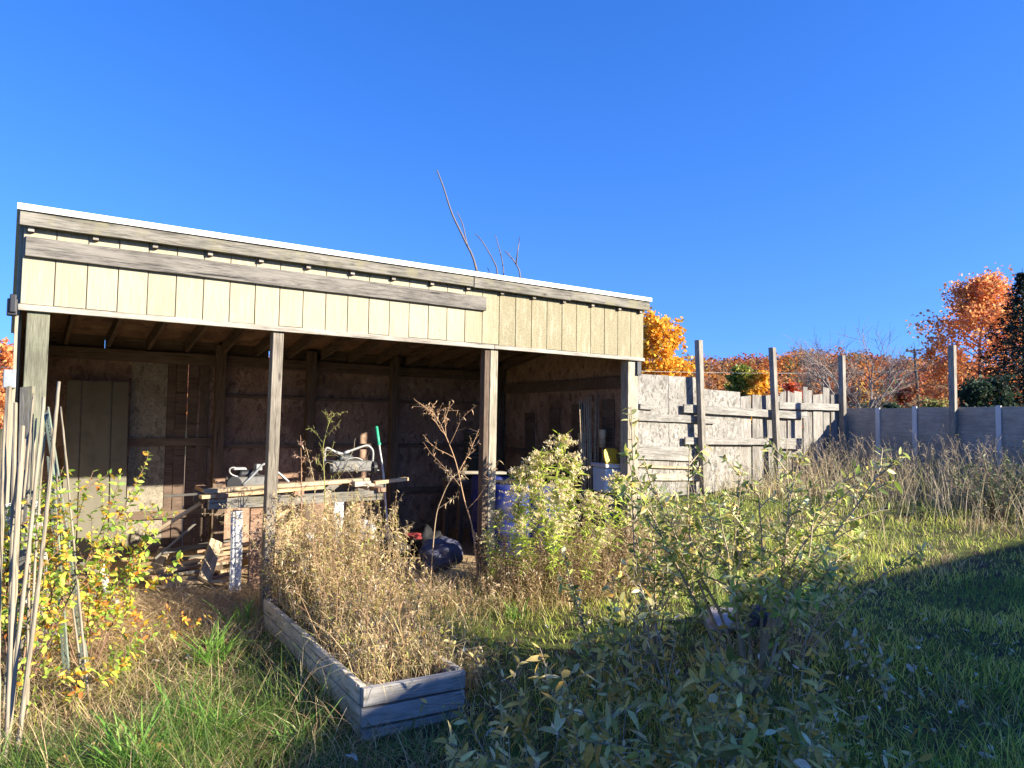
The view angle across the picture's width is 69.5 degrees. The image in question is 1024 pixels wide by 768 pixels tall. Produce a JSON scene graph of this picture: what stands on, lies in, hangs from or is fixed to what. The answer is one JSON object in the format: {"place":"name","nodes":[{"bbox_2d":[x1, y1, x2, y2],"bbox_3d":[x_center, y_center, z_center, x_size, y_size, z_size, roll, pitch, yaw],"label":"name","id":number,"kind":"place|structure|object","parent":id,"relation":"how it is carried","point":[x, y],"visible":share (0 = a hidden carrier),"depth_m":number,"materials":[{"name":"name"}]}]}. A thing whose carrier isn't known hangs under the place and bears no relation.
{"place":"outdoors","nodes":[
{"label":"outdoors","id":0,"kind":"place"},
{"bbox_2d":[403,524,442,556],"bbox_3d":[-0.999,1.758,8.330,0.471,0.356,0.495,-1,-4,26],"label":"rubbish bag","id":1,"kind":"object","parent":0,"point":[426,531],"visible":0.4,"depth_m":8.17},
{"bbox_2d":[0,381,901,437],"bbox_3d":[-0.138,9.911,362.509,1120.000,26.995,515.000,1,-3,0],"label":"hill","id":2,"kind":"structure","parent":0,"point":[751,424],"depth_m":166.98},
{"bbox_2d":[0,345,1021,423],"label":"woodland","id":3,"kind":"object","parent":2,"relation":"on","point":[714,378],"visible":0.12,"depth_m":223.80,"materials":[{"name":"orange plant"}]},
{"bbox_2d":[0,428,1023,767],"bbox_3d":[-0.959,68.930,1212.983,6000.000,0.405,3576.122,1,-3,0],"label":"ground","id":4,"kind":"structure","parent":0,"point":[954,730],"depth_m":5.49,"materials":[{"name":"plant"}]},
{"bbox_2d":[0,415,5,751],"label":"garden stake","id":5,"kind":"object","parent":4,"relation":"on","point":[2,479],"visible":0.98,"depth_m":4.02,"materials":[{"name":"wood"}]},
{"bbox_2d":[0,386,11,582],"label":"garden stake","id":6,"kind":"object","parent":4,"relation":"on","point":[7,408],"visible":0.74,"depth_m":4.33,"materials":[{"name":"wood"}]},
{"bbox_2d":[0,337,13,428],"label":"maple tree","id":7,"kind":"object","parent":4,"relation":"on","point":[6,355],"visible":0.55,"depth_m":43.81,"materials":[{"name":"orange plant"}]},
{"bbox_2d":[3,462,20,766],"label":"garden stake","id":8,"kind":"object","parent":4,"relation":"on","point":[9,673],"visible":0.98,"depth_m":3.76,"materials":[{"name":"wood"}]},
{"bbox_2d":[7,402,17,672],"bbox_3d":[-2.858,0.973,4.220,0.024,1.932,0.026,-15,-23,-1],"label":"garden stake","id":9,"kind":"object","parent":4,"relation":"on","point":[14,458],"visible":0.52,"depth_m":4.34,"materials":[{"name":"wood"}]},
{"bbox_2d":[1,393,34,718],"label":"garden stake","id":10,"kind":"object","parent":4,"relation":"on","point":[21,518],"visible":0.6,"depth_m":4.55,"materials":[{"name":"wood"}]},
{"bbox_2d":[13,425,24,663],"bbox_3d":[-2.712,1.035,4.033,0.026,1.690,0.027,-10,-18,-1],"label":"garden stake","id":11,"kind":"object","parent":4,"relation":"on","point":[21,443],"visible":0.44,"depth_m":4.12,"materials":[{"name":"wood"}]},
{"bbox_2d":[15,386,34,664],"bbox_3d":[-3.273,0.942,4.928,0.093,1.871,0.030,-3,-8,0],"label":"stake","id":12,"kind":"object","parent":4,"relation":"on","point":[26,393],"visible":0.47,"depth_m":4.98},
{"bbox_2d":[9,397,45,747],"bbox_3d":[-2.699,0.952,4.112,0.046,2.038,0.039,3,-33,-29],"label":"garden stake","id":13,"kind":"object","parent":4,"relation":"on","point":[19,630],"visible":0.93,"depth_m":4.04,"materials":[{"name":"wood"}]},
{"bbox_2d":[26,418,36,658],"bbox_3d":[-2.833,1.030,4.343,0.026,1.801,0.034,3,-28,-35],"label":"garden stake","id":14,"kind":"object","parent":4,"relation":"on","point":[29,574],"visible":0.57,"depth_m":4.30,"materials":[{"name":"wood"}]},
{"bbox_2d":[5,499,57,653],"bbox_3d":[-3.331,1.343,5.121,0.219,1.056,0.218,-7,5,-17],"label":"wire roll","id":15,"kind":"object","parent":4,"relation":"on","point":[46,570],"visible":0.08,"depth_m":5.12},
{"bbox_2d":[25,432,45,721],"bbox_3d":[-2.746,1.069,4.256,0.031,1.696,0.033,3,-27,-29],"label":"garden stake","id":16,"kind":"object","parent":4,"relation":"on","point":[36,540],"visible":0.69,"depth_m":4.29,"materials":[{"name":"wood"}]},
{"bbox_2d":[16,381,60,756],"bbox_3d":[-2.643,0.898,4.149,0.035,2.255,0.034,2,-37,-27],"label":"garden stake","id":17,"kind":"object","parent":4,"relation":"on","point":[34,618],"visible":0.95,"depth_m":4.03,"materials":[{"name":"wood"}]},
{"bbox_2d":[47,457,69,680],"bbox_3d":[-2.904,1.173,4.727,0.440,1.414,0.034,-2,-4,36],"label":"metal post","id":18,"kind":"object","parent":4,"relation":"on","point":[65,645],"visible":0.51,"depth_m":4.67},
{"bbox_2d":[44,407,90,675],"bbox_3d":[-2.918,1.017,4.832,0.601,1.738,0.030,-1,-4,26],"label":"metal post","id":19,"kind":"object","parent":4,"relation":"on","point":[48,416],"visible":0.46,"depth_m":4.84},
{"bbox_2d":[60,406,90,704],"bbox_3d":[-2.696,1.001,4.545,0.037,1.994,0.030,4,-35,-45],"label":"garden stake","id":20,"kind":"object","parent":4,"relation":"on","point":[77,581],"visible":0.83,"depth_m":4.49,"materials":[{"name":"wood"}]},
{"bbox_2d":[1,451,152,691],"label":"autumn bush","id":21,"kind":"object","parent":4,"relation":"on","point":[45,581],"visible":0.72,"depth_m":4.51,"materials":[{"name":"yellow plant"}]},
{"bbox_2d":[60,380,96,563],"bbox_3d":[-4.556,0.908,7.774,0.290,1.912,0.038,3,-11,-34],"label":"leaning panel","id":22,"kind":"object","parent":4,"relation":"on","point":[80,421],"visible":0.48,"depth_m":7.79,"materials":[{"name":"wood"}]},
{"bbox_2d":[16,626,157,711],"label":"autumn bush","id":23,"kind":"object","parent":4,"relation":"on","point":[119,667],"visible":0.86,"depth_m":4.21,"materials":[{"name":"yellow plant"}]},
{"bbox_2d":[4,478,189,667],"bbox_3d":[-2.758,1.275,4.887,0.866,1.233,0.983,-1,-4,25],"label":"autumn bush","id":24,"kind":"object","parent":4,"relation":"on","point":[113,590],"visible":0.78,"depth_m":4.91,"materials":[{"name":"yellow plant"}]},
{"bbox_2d":[91,381,128,560],"bbox_3d":[-4.319,0.919,7.936,0.310,1.915,0.038,3,-11,-34],"label":"leaning panel","id":25,"kind":"object","parent":4,"relation":"on","point":[111,431],"visible":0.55,"depth_m":7.95,"materials":[{"name":"wood"}]},
{"bbox_2d":[57,720,171,767],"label":"garden plant","id":26,"kind":"object","parent":4,"relation":"on","point":[138,735],"visible":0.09,"depth_m":3.50,"materials":[{"name":"green plant"}]},
{"bbox_2d":[58,696,211,767],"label":"grass tuft","id":27,"kind":"object","parent":4,"relation":"on","point":[123,753],"visible":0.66,"depth_m":3.36,"materials":[{"name":"plant"}]},
{"bbox_2d":[102,598,210,651],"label":"autumn bush","id":28,"kind":"object","parent":4,"relation":"on","point":[184,619],"visible":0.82,"depth_m":5.09,"materials":[{"name":"plant"}]},
{"bbox_2d":[118,669,241,727],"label":"grass tuft","id":29,"kind":"object","parent":4,"relation":"on","point":[174,705],"visible":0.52,"depth_m":4.02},
{"bbox_2d":[198,538,221,583],"bbox_3d":[-2.761,1.611,6.754,0.124,0.031,0.489,37,22,-27],"label":"scrap board","id":30,"kind":"object","parent":4,"relation":"on","point":[209,563],"visible":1,"depth_m":6.73,"materials":[{"name":"beige wood"}]},
{"bbox_2d":[160,609,261,668],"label":"grass tuft","id":31,"kind":"object","parent":4,"relation":"on","point":[205,657],"visible":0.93,"depth_m":4.87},
{"bbox_2d":[165,692,284,759],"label":"grass tuft","id":32,"kind":"object","parent":4,"relation":"on","point":[216,723],"visible":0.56,"depth_m":3.82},
{"bbox_2d":[202,595,262,630],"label":"grass tuft","id":33,"kind":"object","parent":4,"relation":"on","point":[247,609],"visible":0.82,"depth_m":5.77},
{"bbox_2d":[229,510,242,591],"bbox_3d":[-2.445,1.479,6.536,0.107,0.722,0.023,3,-4,-34],"label":"white board","id":34,"kind":"object","parent":4,"relation":"on","point":[235,569],"visible":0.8,"depth_m":6.53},
{"bbox_2d":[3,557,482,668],"bbox_3d":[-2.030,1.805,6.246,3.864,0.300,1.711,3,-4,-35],"label":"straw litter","id":35,"kind":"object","parent":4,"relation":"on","point":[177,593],"visible":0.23,"depth_m":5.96,"materials":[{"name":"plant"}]},
{"bbox_2d":[274,504,304,563],"bbox_3d":[-2.468,1.581,7.806,0.551,0.633,0.023,6,-19,-34],"label":"plywood sheet","id":36,"kind":"object","parent":4,"relation":"on","point":[283,512],"visible":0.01,"depth_m":7.88,"materials":[{"name":"brown wood"}]},
{"bbox_2d":[193,483,385,590],"bbox_3d":[-2.033,1.460,7.286,2.049,0.908,1.017,3,-4,-34],"label":"work bench","id":37,"kind":"object","parent":4,"relation":"on","point":[254,503],"visible":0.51,"depth_m":6.76,"materials":[{"name":"brown wood"}]},
{"bbox_2d":[225,463,289,486],"bbox_3d":[-2.442,0.873,7.029,0.599,0.260,0.310,3,-4,-34],"label":"folded mower","id":38,"kind":"object","parent":37,"relation":"on","point":[243,476],"visible":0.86,"depth_m":6.89,"materials":[{"name":"grey metal"}]},
{"bbox_2d":[199,485,323,498],"bbox_3d":[-2.234,0.972,6.653,1.091,0.035,0.096,0,-2,-34],"label":"lumber","id":39,"kind":"object","parent":37,"relation":"on","point":[234,494],"visible":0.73,"depth_m":6.58,"materials":[{"name":"brown wood"}]},
{"bbox_2d":[202,477,369,493],"bbox_3d":[-2.069,0.942,6.891,1.551,0.037,0.109,1,-2,-34],"label":"lumber","id":40,"kind":"object","parent":37,"relation":"on","point":[250,487],"visible":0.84,"depth_m":6.81,"materials":[{"name":"beige wood"}]},
{"bbox_2d":[316,444,378,474],"bbox_3d":[-1.660,0.772,7.578,0.584,0.298,0.404,3,-4,-34],"label":"push mower","id":41,"kind":"object","parent":37,"relation":"on","point":[329,469],"visible":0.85,"depth_m":7.48,"materials":[{"name":"grey metal"}]},
{"bbox_2d":[250,684,350,766],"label":"grass tuft","id":42,"kind":"object","parent":4,"relation":"on","point":[302,738],"visible":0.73,"depth_m":3.76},
{"bbox_2d":[1,202,651,647],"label":"open shed","id":43,"kind":"structure","parent":4,"relation":"on","point":[161,318],"depth_m":8.26,"materials":[{"name":"wood"}]},
{"bbox_2d":[263,595,464,740],"bbox_3d":[-1.122,1.876,5.030,0.622,0.421,2.279,3,-4,-31],"label":"raised bed","id":44,"kind":"object","parent":4,"relation":"on","point":[444,686],"visible":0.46,"depth_m":4.15,"materials":[{"name":"wood"}]},
{"bbox_2d":[204,475,415,613],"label":"dead weeds","id":45,"kind":"object","parent":44,"relation":"in","point":[356,529],"visible":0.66,"depth_m":5.92,"materials":[{"name":"plant"}]},
{"bbox_2d":[255,487,436,681],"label":"seed stalks","id":46,"kind":"object","parent":44,"relation":"in","point":[356,584],"visible":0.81,"depth_m":4.94,"materials":[{"name":"plant"}]},
{"bbox_2d":[252,507,518,695],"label":"dead weeds","id":47,"kind":"object","parent":44,"relation":"in","point":[315,577],"visible":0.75,"depth_m":5.15,"materials":[{"name":"plant"}]},
{"bbox_2d":[0,548,760,767],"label":"dead grass","id":48,"kind":"structure","parent":4,"relation":"on","point":[134,662],"depth_m":4.76,"materials":[{"name":"plant"}]},
{"bbox_2d":[358,699,467,766],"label":"grass tuft","id":49,"kind":"object","parent":4,"relation":"on","point":[418,745],"visible":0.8,"depth_m":3.76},
{"bbox_2d":[418,536,462,571],"bbox_3d":[-0.737,1.744,7.670,0.475,0.318,0.574,2,-3,-12],"label":"rubbish bag","id":50,"kind":"object","parent":4,"relation":"on","point":[446,549],"visible":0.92,"depth_m":7.48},
{"bbox_2d":[412,400,499,592],"bbox_3d":[-0.546,1.064,6.833,0.728,1.860,0.884,2,-3,-19],"label":"dry weed","id":51,"kind":"object","parent":4,"relation":"on","point":[432,414],"visible":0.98,"depth_m":6.94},
{"bbox_2d":[442,477,470,543],"bbox_3d":[-0.525,1.622,9.536,0.650,0.815,0.440,3,-4,-34],"label":"side table","id":52,"kind":"object","parent":4,"relation":"on","point":[459,534],"visible":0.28,"depth_m":9.27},
{"bbox_2d":[437,170,520,277],"bbox_3d":[-0.638,-0.755,13.264,1.605,6.407,0.436,1,-3,0],"label":"bare tree","id":53,"kind":"object","parent":4,"relation":"on","point":[466,243],"visible":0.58,"depth_m":13.33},
{"bbox_2d":[470,473,514,545],"bbox_3d":[-0.237,1.554,9.183,0.577,0.880,0.577,1,-3,0],"label":"barrel","id":54,"kind":"object","parent":4,"relation":"on","point":[473,498],"visible":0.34,"depth_m":9.02,"materials":[{"name":"blue plastic"}]},
{"bbox_2d":[251,538,770,716],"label":"dead blades","id":55,"kind":"object","parent":4,"relation":"on","point":[417,649],"visible":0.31,"depth_m":5.03,"materials":[{"name":"plant"}]},
{"bbox_2d":[0,573,1023,767],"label":"rank grass","id":56,"kind":"structure","parent":4,"relation":"on","point":[197,754],"depth_m":3.76,"materials":[{"name":"plant"}]},
{"bbox_2d":[494,480,529,558],"bbox_3d":[-0.073,1.535,8.447,0.556,0.840,0.556,1,-3,0],"label":"barrel","id":57,"kind":"object","parent":4,"relation":"on","point":[499,503],"visible":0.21,"depth_m":8.20,"materials":[{"name":"blue plastic"}]},
{"bbox_2d":[420,619,605,721],"bbox_3d":[0.014,1.632,4.181,1.110,0.531,0.608,1,-3,0],"label":"silver shrub","id":58,"kind":"object","parent":4,"relation":"on","point":[491,690],"visible":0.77,"depth_m":4.19,"materials":[{"name":"green plant"}]},
{"bbox_2d":[498,483,534,599],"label":"goldenrod plant","id":59,"kind":"object","parent":4,"relation":"on","point":[520,489],"visible":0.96,"depth_m":6.82,"materials":[{"name":"green plant"}]},
{"bbox_2d":[500,464,537,601],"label":"goldenrod plant","id":60,"kind":"object","parent":4,"relation":"on","point":[518,474],"visible":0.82,"depth_m":7.01,"materials":[{"name":"green plant"}]},
{"bbox_2d":[433,703,608,767],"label":"silver shrub","id":61,"kind":"object","parent":4,"relation":"on","point":[462,754],"visible":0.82,"depth_m":2.97,"materials":[{"name":"green plant"}]},
{"bbox_2d":[506,514,536,609],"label":"goldenrod plant","id":62,"kind":"object","parent":4,"relation":"on","point":[522,522],"visible":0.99,"depth_m":6.49,"materials":[{"name":"green plant"}]},
{"bbox_2d":[27,607,1023,767],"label":"fallen leaves","id":63,"kind":"object","parent":4,"relation":"on","point":[862,718],"visible":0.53,"depth_m":4.38,"materials":[{"name":"brown plant"}]},
{"bbox_2d":[510,446,558,597],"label":"goldenrod plant","id":64,"kind":"object","parent":4,"relation":"on","point":[538,454],"visible":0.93,"depth_m":6.97,"materials":[{"name":"green plant"}]},
{"bbox_2d":[518,475,551,600],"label":"goldenrod plant","id":65,"kind":"object","parent":4,"relation":"on","point":[536,485],"visible":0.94,"depth_m":6.88,"materials":[{"name":"green plant"}]},
{"bbox_2d":[525,496,556,602],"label":"goldenrod plant","id":66,"kind":"object","parent":4,"relation":"on","point":[542,509],"visible":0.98,"depth_m":6.61,"materials":[{"name":"green plant"}]},
{"bbox_2d":[383,509,711,624],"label":"dead weeds","id":67,"kind":"object","parent":4,"relation":"on","point":[614,557],"visible":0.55,"depth_m":6.81,"materials":[{"name":"plant"}]},
{"bbox_2d":[540,516,566,611],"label":"goldenrod plant","id":68,"kind":"object","parent":4,"relation":"on","point":[554,523],"visible":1,"depth_m":6.46,"materials":[{"name":"green plant"}]},
{"bbox_2d":[540,477,574,606],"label":"goldenrod plant","id":69,"kind":"object","parent":4,"relation":"on","point":[559,489],"visible":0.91,"depth_m":6.69,"materials":[{"name":"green plant"}]},
{"bbox_2d":[466,654,651,767],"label":"silver shrub","id":70,"kind":"object","parent":4,"relation":"on","point":[521,727],"visible":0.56,"depth_m":3.44,"materials":[{"name":"green plant"}]},
{"bbox_2d":[540,489,577,608],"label":"goldenrod plant","id":71,"kind":"object","parent":4,"relation":"on","point":[562,495],"visible":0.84,"depth_m":6.67,"materials":[{"name":"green plant"}]},
{"bbox_2d":[536,430,582,596],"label":"goldenrod plant","id":72,"kind":"object","parent":4,"relation":"on","point":[559,447],"visible":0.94,"depth_m":7.05,"materials":[{"name":"green plant"}]},
{"bbox_2d":[557,506,581,608],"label":"goldenrod plant","id":73,"kind":"object","parent":4,"relation":"on","point":[568,515],"visible":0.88,"depth_m":6.60,"materials":[{"name":"green plant"}]},
{"bbox_2d":[550,456,590,578],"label":"goldenrod plant","id":74,"kind":"object","parent":4,"relation":"on","point":[575,465],"visible":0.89,"depth_m":7.22,"materials":[{"name":"green plant"}]},
{"bbox_2d":[573,498,601,596],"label":"goldenrod plant","id":75,"kind":"object","parent":4,"relation":"on","point":[590,506],"visible":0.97,"depth_m":6.89,"materials":[{"name":"green plant"}]},
{"bbox_2d":[577,526,611,603],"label":"goldenrod plant","id":76,"kind":"object","parent":4,"relation":"on","point":[601,533],"visible":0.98,"depth_m":6.55,"materials":[{"name":"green plant"}]},
{"bbox_2d":[582,492,617,598],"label":"goldenrod plant","id":77,"kind":"object","parent":4,"relation":"on","point":[607,502],"visible":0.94,"depth_m":6.96,"materials":[{"name":"green plant"}]},
{"bbox_2d":[591,493,619,553],"bbox_3d":[1.163,1.640,8.731,0.370,0.677,0.310,3,-4,-29],"label":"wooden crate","id":78,"kind":"object","parent":4,"relation":"on","point":[603,521],"visible":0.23,"depth_m":8.60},
{"bbox_2d":[591,462,619,492],"bbox_3d":[1.180,1.116,8.759,0.410,0.335,0.320,6,-3,-27],"label":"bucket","id":79,"kind":"object","parent":78,"relation":"on","point":[602,470],"visible":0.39,"depth_m":8.62,"materials":[{"name":"plastic"}]},
{"bbox_2d":[597,469,631,593],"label":"goldenrod plant","id":80,"kind":"object","parent":4,"relation":"on","point":[615,476],"visible":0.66,"depth_m":7.26,"materials":[{"name":"green plant"}]},
{"bbox_2d":[549,537,713,684],"bbox_3d":[0.637,1.442,4.620,0.984,0.965,0.780,3,-4,-29],"label":"olive shrub","id":81,"kind":"object","parent":4,"relation":"on","point":[610,620],"visible":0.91,"depth_m":4.63,"materials":[{"name":"green plant"}]},
{"bbox_2d":[526,610,786,767],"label":"silver shrub","id":82,"kind":"object","parent":4,"relation":"on","point":[587,714],"visible":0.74,"depth_m":3.22,"materials":[{"name":"green plant"}]},
{"bbox_2d":[539,692,775,767],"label":"silver shrub","id":83,"kind":"object","parent":4,"relation":"on","point":[735,713],"visible":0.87,"depth_m":2.71,"materials":[{"name":"green plant"}]},
{"bbox_2d":[609,407,711,667],"bbox_3d":[0.983,1.063,5.106,0.497,1.810,0.865,2,-3,-16],"label":"olive shrub","id":84,"kind":"object","parent":4,"relation":"on","point":[652,558],"visible":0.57,"depth_m":5.09,"materials":[{"name":"green plant"}]},
{"bbox_2d":[638,306,695,376],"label":"maple tree","id":85,"kind":"object","parent":4,"relation":"on","point":[658,336],"visible":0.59,"depth_m":59.30,"materials":[{"name":"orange plant"}]},
{"bbox_2d":[581,557,852,763],"bbox_3d":[1.019,1.404,3.778,1.321,0.933,0.889,-1,-3,22],"label":"silver shrub","id":86,"kind":"object","parent":4,"relation":"on","point":[733,659],"visible":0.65,"depth_m":3.91,"materials":[{"name":"green plant"}]},
{"bbox_2d":[698,607,745,632],"bbox_3d":[1.706,1.889,5.975,0.405,0.138,0.609,0,-3,20],"label":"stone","id":87,"kind":"object","parent":4,"relation":"on","point":[727,620],"visible":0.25,"depth_m":5.81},
{"bbox_2d":[590,622,854,767],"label":"silver shrub","id":88,"kind":"object","parent":4,"relation":"on","point":[792,709],"visible":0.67,"depth_m":3.02,"materials":[{"name":"green plant"}]},
{"bbox_2d":[723,363,758,421],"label":"maple tree","id":89,"kind":"object","parent":4,"relation":"on","point":[736,378],"visible":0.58,"depth_m":91.65,"materials":[{"name":"green plant"}]},
{"bbox_2d":[638,340,846,498],"bbox_3d":[4.927,0.912,15.405,7.076,3.466,0.258,3,-4,-34],"label":"board fence","id":90,"kind":"object","parent":4,"relation":"on","point":[676,414],"visible":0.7,"depth_m":15.05,"materials":[{"name":"beige wood"}]},
{"bbox_2d":[663,648,850,767],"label":"silver shrub","id":91,"kind":"object","parent":4,"relation":"on","point":[749,739],"visible":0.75,"depth_m":2.84,"materials":[{"name":"green plant"}]},
{"bbox_2d":[614,436,911,700],"bbox_3d":[1.418,1.121,4.380,1.594,1.610,1.708,0,-3,16],"label":"olive shrub","id":92,"kind":"object","parent":4,"relation":"on","point":[740,594],"visible":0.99,"depth_m":4.41,"materials":[{"name":"green plant"}]},
{"bbox_2d":[743,370,783,422],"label":"maple tree","id":93,"kind":"object","parent":4,"relation":"on","point":[758,386],"visible":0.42,"depth_m":89.83,"materials":[{"name":"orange plant"}]},
{"bbox_2d":[765,495,934,659],"bbox_3d":[2.268,1.401,5.264,0.921,1.174,1.023,2,-3,-18],"label":"olive shrub","id":94,"kind":"object","parent":4,"relation":"on","point":[838,616],"visible":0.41,"depth_m":5.16,"materials":[{"name":"green plant"}]},
{"bbox_2d":[766,321,944,413],"bbox_3d":[17.569,0.124,40.312,11.539,8.043,6.977,2,-4,-26],"label":"bare tree","id":95,"kind":"object","parent":4,"relation":"on","point":[826,384],"visible":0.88,"depth_m":39.97,"materials":[{"name":"plant"}]},
{"bbox_2d":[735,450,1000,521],"bbox_3d":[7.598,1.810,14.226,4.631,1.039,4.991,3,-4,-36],"label":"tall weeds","id":96,"kind":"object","parent":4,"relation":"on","point":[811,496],"visible":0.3,"depth_m":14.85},
{"bbox_2d":[828,713,929,767],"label":"silver shrub","id":97,"kind":"object","parent":4,"relation":"on","point":[871,744],"visible":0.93,"depth_m":3.29,"materials":[{"name":"green plant"}]},
{"bbox_2d":[829,715,934,767],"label":"silver shrub","id":98,"kind":"object","parent":4,"relation":"on","point":[843,727],"visible":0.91,"depth_m":2.87,"materials":[{"name":"green plant"}]},
{"bbox_2d":[842,627,931,706],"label":"silver shrub","id":99,"kind":"object","parent":4,"relation":"on","point":[884,687],"visible":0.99,"depth_m":4.42,"materials":[{"name":"green plant"}]},
{"bbox_2d":[867,709,959,747],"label":"grass tuft","id":100,"kind":"object","parent":4,"relation":"on","point":[909,728],"visible":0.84,"depth_m":3.85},
{"bbox_2d":[839,345,1023,497],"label":"panel fence","id":101,"kind":"object","parent":4,"relation":"on","point":[967,422],"visible":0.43,"depth_m":15.66,"materials":[{"name":"grey wood"}]},
{"bbox_2d":[899,262,1021,406],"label":"maple tree","id":102,"kind":"object","parent":4,"relation":"on","point":[976,310],"visible":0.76,"depth_m":54.45,"materials":[{"name":"orange plant"}]},
{"bbox_2d":[947,450,1023,521],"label":"dark bush","id":103,"kind":"object","parent":4,"relation":"on","point":[996,492],"visible":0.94,"depth_m":11.75,"materials":[{"name":"brown plant"}]},
{"bbox_2d":[957,373,1023,406],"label":"shrub","id":104,"kind":"object","parent":4,"relation":"on","point":[972,392],"visible":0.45,"depth_m":38.32,"materials":[{"name":"green plant"}]},
{"bbox_2d":[961,269,1023,406],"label":"spruce tree","id":105,"kind":"object","parent":4,"relation":"on","point":[1013,340],"visible":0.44,"depth_m":40.20,"materials":[{"name":"plant"}]},
{"bbox_2d":[0,0,1023,365],"label":"sky","id":106,"kind":"structure","parent":0,"point":[760,172],"materials":[{"name":"blue"}]},
{"bbox_2d":[689,419,1023,567],"bbox_3d":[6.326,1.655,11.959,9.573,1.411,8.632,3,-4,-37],"label":"tall grass","id":107,"kind":"structure","parent":0,"point":[888,490],"depth_m":13.75,"materials":[{"name":"plant"}]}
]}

